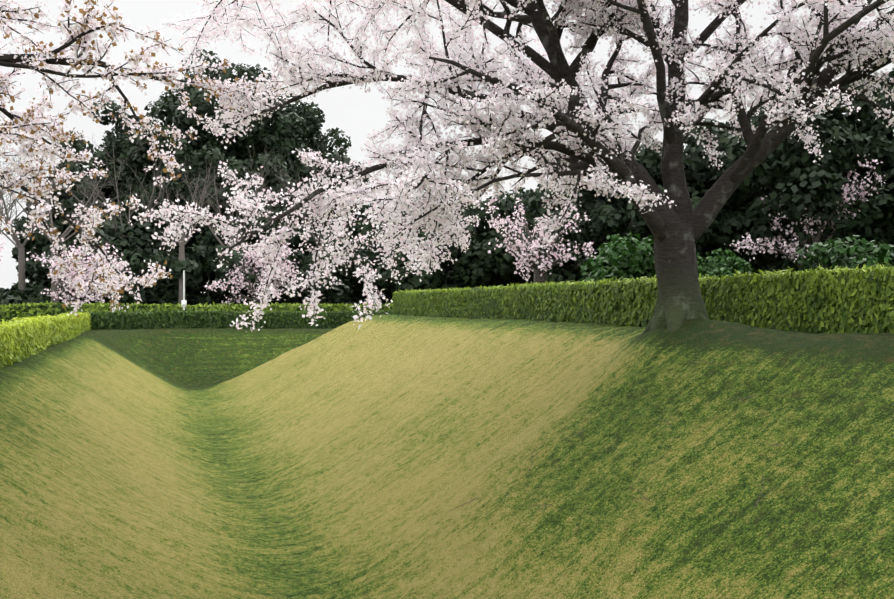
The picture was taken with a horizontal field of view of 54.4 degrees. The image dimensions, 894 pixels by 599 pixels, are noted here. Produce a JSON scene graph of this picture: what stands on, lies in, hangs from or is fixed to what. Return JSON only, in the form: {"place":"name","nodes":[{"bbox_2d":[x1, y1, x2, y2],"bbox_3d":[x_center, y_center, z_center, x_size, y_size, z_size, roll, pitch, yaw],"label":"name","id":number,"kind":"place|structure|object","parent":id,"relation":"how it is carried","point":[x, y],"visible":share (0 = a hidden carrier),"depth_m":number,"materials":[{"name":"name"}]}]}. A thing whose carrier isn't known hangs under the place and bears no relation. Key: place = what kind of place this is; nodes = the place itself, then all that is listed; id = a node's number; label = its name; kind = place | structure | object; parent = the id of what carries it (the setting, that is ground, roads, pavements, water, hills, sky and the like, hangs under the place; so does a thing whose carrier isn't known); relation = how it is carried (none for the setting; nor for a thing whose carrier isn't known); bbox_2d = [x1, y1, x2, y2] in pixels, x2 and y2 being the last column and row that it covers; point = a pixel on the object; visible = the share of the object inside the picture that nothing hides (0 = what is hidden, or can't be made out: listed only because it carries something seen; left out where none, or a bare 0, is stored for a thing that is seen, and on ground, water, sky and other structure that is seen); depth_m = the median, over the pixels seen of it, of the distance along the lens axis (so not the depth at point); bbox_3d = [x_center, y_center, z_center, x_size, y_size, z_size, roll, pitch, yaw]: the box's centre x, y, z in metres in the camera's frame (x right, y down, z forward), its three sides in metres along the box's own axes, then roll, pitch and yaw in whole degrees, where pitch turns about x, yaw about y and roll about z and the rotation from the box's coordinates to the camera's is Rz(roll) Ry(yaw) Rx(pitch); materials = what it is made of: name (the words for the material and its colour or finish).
{"place":"outdoors","nodes":[
{"label":"outdoors","id":0,"kind":"place"},
{"bbox_2d":[0,315,893,598],"bbox_3d":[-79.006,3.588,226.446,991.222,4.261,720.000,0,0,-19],"label":"ground","id":1,"kind":"structure","parent":0,"point":[350,459],"depth_m":13.88,"materials":[{"name":"green plant"}]},
{"bbox_2d":[0,239,8,261],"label":"cherry tree","id":2,"kind":"object","parent":1,"relation":"on","point":[1,259],"visible":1,"depth_m":57.44,"materials":[{"name":"white plant"}]},
{"bbox_2d":[0,138,71,238],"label":"bare tree","id":3,"kind":"object","parent":1,"relation":"on","point":[15,199],"visible":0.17,"depth_m":76.04,"materials":[{"name":"plant"}]},
{"bbox_2d":[0,136,82,292],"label":"bare tree","id":4,"kind":"object","parent":1,"relation":"on","point":[21,267],"visible":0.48,"depth_m":68.50,"materials":[{"name":"grey plant"}]},
{"bbox_2d":[6,171,77,285],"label":"evergreen tree","id":5,"kind":"object","parent":1,"relation":"on","point":[18,224],"visible":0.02,"depth_m":89.81,"materials":[{"name":"green plant"}]},
{"bbox_2d":[0,312,91,368],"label":"hedge","id":6,"kind":"object","parent":1,"relation":"on","point":[22,339],"visible":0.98,"depth_m":27.56,"materials":[{"name":"green plant"}]},
{"bbox_2d":[16,198,78,280],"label":"evergreen tree","id":7,"kind":"object","parent":1,"relation":"on","point":[40,244],"visible":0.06,"depth_m":84.32,"materials":[{"name":"green plant"}]},
{"bbox_2d":[0,282,98,305],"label":"evergreen bush","id":8,"kind":"object","parent":1,"relation":"on","point":[32,294],"visible":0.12,"depth_m":66.70,"materials":[{"name":"green plant"}]},
{"bbox_2d":[0,138,137,302],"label":"bare tree","id":9,"kind":"object","parent":1,"relation":"on","point":[67,231],"visible":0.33,"depth_m":64.15,"materials":[{"name":"grey plant"}]},
{"bbox_2d":[26,243,134,303],"bbox_3d":[-24.737,-0.799,61.279,7.923,6.109,6.938,0,0,42],"label":"cherry tree","id":10,"kind":"object","parent":1,"relation":"on","point":[69,273],"visible":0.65,"depth_m":60.03,"materials":[{"name":"pink plant"}]},
{"bbox_2d":[25,128,145,241],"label":"evergreen tree","id":11,"kind":"object","parent":1,"relation":"on","point":[78,145],"visible":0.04,"depth_m":87.05,"materials":[{"name":"green plant"}]},
{"bbox_2d":[33,218,189,304],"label":"evergreen bush","id":12,"kind":"object","parent":1,"relation":"on","point":[134,247],"visible":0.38,"depth_m":68.65,"materials":[{"name":"green plant"}]},
{"bbox_2d":[42,134,181,295],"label":"bare tree","id":13,"kind":"object","parent":1,"relation":"on","point":[115,224],"visible":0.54,"depth_m":70.78,"materials":[{"name":"brown plant"}]},
{"bbox_2d":[66,169,174,279],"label":"evergreen tree","id":14,"kind":"object","parent":1,"relation":"on","point":[105,190],"visible":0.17,"depth_m":81.71,"materials":[{"name":"green plant"}]},
{"bbox_2d":[0,0,289,319],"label":"cherry tree","id":15,"kind":"object","parent":1,"relation":"on","point":[81,36],"visible":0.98,"depth_m":14.99,"materials":[{"name":"pink plant"}]},
{"bbox_2d":[92,144,203,161],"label":"evergreen tree","id":16,"kind":"object","parent":1,"relation":"on","point":[101,145],"depth_m":97.16,"materials":[{"name":"green plant"}]},
{"bbox_2d":[76,89,222,215],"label":"evergreen tree","id":17,"kind":"object","parent":1,"relation":"on","point":[114,141],"depth_m":87.98,"materials":[{"name":"green plant"}]},
{"bbox_2d":[109,105,244,285],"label":"evergreen tree","id":18,"kind":"object","parent":1,"relation":"on","point":[189,149],"visible":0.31,"depth_m":81.15,"materials":[{"name":"green plant"}]},
{"bbox_2d":[181,270,186,309],"bbox_3d":[-17.339,0.105,57.295,0.320,4.040,0.146,0,0,-19],"label":"lamp post","id":19,"kind":"object","parent":1,"relation":"on","point":[183,303],"visible":0.94,"depth_m":57.26,"materials":[{"name":"metal"}]},
{"bbox_2d":[148,156,227,303],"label":"bare tree","id":20,"kind":"object","parent":1,"relation":"on","point":[182,243],"visible":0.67,"depth_m":69.12,"materials":[{"name":"brown plant"}]},
{"bbox_2d":[0,301,393,321],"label":"hedge","id":21,"kind":"object","parent":1,"relation":"on","point":[9,312],"visible":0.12,"depth_m":57.87,"materials":[{"name":"green plant"}]},
{"bbox_2d":[203,288,219,303],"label":"evergreen bush","id":22,"kind":"object","parent":1,"relation":"on","point":[215,298],"depth_m":85.71,"materials":[{"name":"green plant"}]},
{"bbox_2d":[149,242,274,305],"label":"evergreen bush","id":23,"kind":"object","parent":1,"relation":"on","point":[200,271],"visible":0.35,"depth_m":71.09,"materials":[{"name":"green plant"}]},
{"bbox_2d":[143,49,311,248],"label":"evergreen tree","id":24,"kind":"object","parent":1,"relation":"on","point":[196,96],"visible":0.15,"depth_m":89.10,"materials":[{"name":"green plant"}]},
{"bbox_2d":[173,139,290,303],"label":"bare tree","id":25,"kind":"object","parent":1,"relation":"on","point":[230,296],"visible":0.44,"depth_m":73.18,"materials":[{"name":"brown plant"}]},
{"bbox_2d":[164,145,302,285],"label":"evergreen tree","id":26,"kind":"object","parent":1,"relation":"on","point":[206,237],"visible":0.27,"depth_m":78.51,"materials":[{"name":"green plant"}]},
{"bbox_2d":[89,308,393,329],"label":"hedge","id":27,"kind":"object","parent":1,"relation":"on","point":[128,320],"visible":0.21,"depth_m":53.09,"materials":[{"name":"green plant"}]},
{"bbox_2d":[205,235,312,304],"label":"cherry tree","id":28,"kind":"object","parent":1,"relation":"on","point":[246,285],"visible":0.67,"depth_m":68.64,"materials":[{"name":"pink plant"}]},
{"bbox_2d":[202,98,317,262],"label":"evergreen tree","id":29,"kind":"object","parent":1,"relation":"on","point":[255,138],"visible":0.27,"depth_m":86.36,"materials":[{"name":"green plant"}]},
{"bbox_2d":[198,90,351,241],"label":"evergreen tree","id":30,"kind":"object","parent":1,"relation":"on","point":[310,113],"visible":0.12,"depth_m":94.00,"materials":[{"name":"green plant"}]},
{"bbox_2d":[211,240,352,304],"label":"evergreen bush","id":31,"kind":"object","parent":1,"relation":"on","point":[342,294],"visible":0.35,"depth_m":72.04,"materials":[{"name":"green plant"}]},
{"bbox_2d":[266,139,350,302],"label":"bare tree","id":32,"kind":"object","parent":1,"relation":"on","point":[323,248],"visible":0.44,"depth_m":73.69,"materials":[{"name":"brown plant"}]},
{"bbox_2d":[278,159,357,258],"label":"evergreen tree","id":33,"kind":"object","parent":1,"relation":"on","point":[317,169],"visible":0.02,"depth_m":89.62,"materials":[{"name":"green plant"}]},
{"bbox_2d":[278,227,384,304],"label":"evergreen bush","id":34,"kind":"object","parent":1,"relation":"on","point":[356,287],"visible":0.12,"depth_m":79.22,"materials":[{"name":"green plant"}]},
{"bbox_2d":[303,138,370,235],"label":"evergreen tree","id":35,"kind":"object","parent":1,"relation":"on","point":[347,159],"depth_m":101.10,"materials":[{"name":"green plant"}]},
{"bbox_2d":[299,197,384,293],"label":"evergreen tree","id":36,"kind":"object","parent":1,"relation":"on","point":[358,229],"visible":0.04,"depth_m":89.61,"materials":[{"name":"green plant"}]},
{"bbox_2d":[356,248,432,305],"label":"evergreen bush","id":37,"kind":"object","parent":1,"relation":"on","point":[376,284],"visible":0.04,"depth_m":79.18,"materials":[{"name":"green plant"}]},
{"bbox_2d":[366,203,465,296],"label":"evergreen tree","id":38,"kind":"object","parent":1,"relation":"on","point":[389,292],"depth_m":81.03,"materials":[{"name":"green plant"}]},
{"bbox_2d":[358,192,522,291],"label":"evergreen tree","id":39,"kind":"object","parent":1,"relation":"on","point":[464,270],"visible":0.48,"depth_m":65.06,"materials":[{"name":"green plant"}]},
{"bbox_2d":[462,187,532,284],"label":"evergreen tree","id":40,"kind":"object","parent":1,"relation":"on","point":[524,195],"depth_m":81.42,"materials":[{"name":"green plant"}]},
{"bbox_2d":[486,191,514,199],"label":"evergreen tree","id":41,"kind":"object","parent":1,"relation":"on","point":[502,195],"depth_m":91.33,"materials":[{"name":"green plant"}]},
{"bbox_2d":[128,0,893,334],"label":"cherry tree","id":42,"kind":"object","parent":1,"relation":"on","point":[550,94],"visible":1,"depth_m":15.01,"materials":[{"name":"pink plant"}]},
{"bbox_2d":[471,177,598,286],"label":"evergreen tree","id":43,"kind":"object","parent":1,"relation":"on","point":[505,269],"visible":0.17,"depth_m":65.32,"materials":[{"name":"green plant"}]},
{"bbox_2d":[484,188,596,283],"bbox_3d":[3.926,-1.751,37.418,4.537,5.737,6.070,0,0,4],"label":"cherry tree","id":44,"kind":"object","parent":1,"relation":"on","point":[540,266],"visible":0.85,"depth_m":36.30,"materials":[{"name":"pink plant"}]},
{"bbox_2d":[580,231,656,281],"bbox_3d":[5.807,-0.610,26.708,3.770,2.981,2.594,0,0,-35],"label":"shrub","id":45,"kind":"object","parent":1,"relation":"on","point":[628,260],"visible":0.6,"depth_m":26.07,"materials":[{"name":"green plant"}]},
{"bbox_2d":[524,140,753,275],"bbox_3d":[9.638,-3.257,41.721,11.129,8.808,10.481,0,0,-19],"label":"evergreen tree","id":46,"kind":"object","parent":1,"relation":"on","point":[616,216],"visible":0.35,"depth_m":39.53,"materials":[{"name":"green plant"}]},
{"bbox_2d":[392,262,893,333],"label":"hedge","id":47,"kind":"object","parent":1,"relation":"on","point":[843,300],"visible":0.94,"depth_m":17.14,"materials":[{"name":"green plant"}]},
{"bbox_2d":[696,248,753,278],"bbox_3d":[9.820,-0.483,31.625,3.735,2.791,3.893,0,0,-19],"label":"shrub","id":48,"kind":"object","parent":1,"relation":"on","point":[723,266],"visible":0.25,"depth_m":31.39,"materials":[{"name":"green plant"}]},
{"bbox_2d":[757,188,796,273],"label":"shrub","id":49,"kind":"object","parent":1,"relation":"on","point":[771,266],"visible":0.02,"depth_m":70.22,"materials":[{"name":"green plant"}]},
{"bbox_2d":[683,71,893,272],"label":"evergreen tree","id":50,"kind":"object","parent":1,"relation":"on","point":[787,167],"visible":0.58,"depth_m":36.81,"materials":[{"name":"green plant"}]},
{"bbox_2d":[724,154,885,270],"bbox_3d":[14.896,-2.510,37.171,6.209,7.243,7.548,0,0,12],"label":"cherry tree","id":51,"kind":"object","parent":1,"relation":"on","point":[791,249],"visible":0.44,"depth_m":35.73,"materials":[{"name":"pink plant"}]},
{"bbox_2d":[761,87,878,251],"bbox_3d":[24.519,-5.588,46.484,15.392,13.484,14.317,0,0,-19],"label":"evergreen tree","id":52,"kind":"object","parent":1,"relation":"on","point":[844,142],"visible":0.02,"depth_m":44.27,"materials":[{"name":"green plant"}]},
{"bbox_2d":[795,235,893,271],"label":"shrub","id":53,"kind":"object","parent":1,"relation":"on","point":[881,256],"visible":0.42,"depth_m":22.40,"materials":[{"name":"green plant"}]},
{"bbox_2d":[841,68,893,243],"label":"evergreen tree","id":54,"kind":"object","parent":1,"relation":"on","point":[863,106],"visible":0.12,"depth_m":38.02,"materials":[{"name":"green plant"}]},
{"bbox_2d":[0,0,893,292],"label":"sky","id":55,"kind":"structure","parent":0,"point":[356,112],"materials":[{"name":"white"}]},
{"bbox_2d":[448,360,782,511],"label":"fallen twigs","id":56,"kind":"object","parent":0,"point":[670,425],"visible":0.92,"depth_m":12.29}
]}

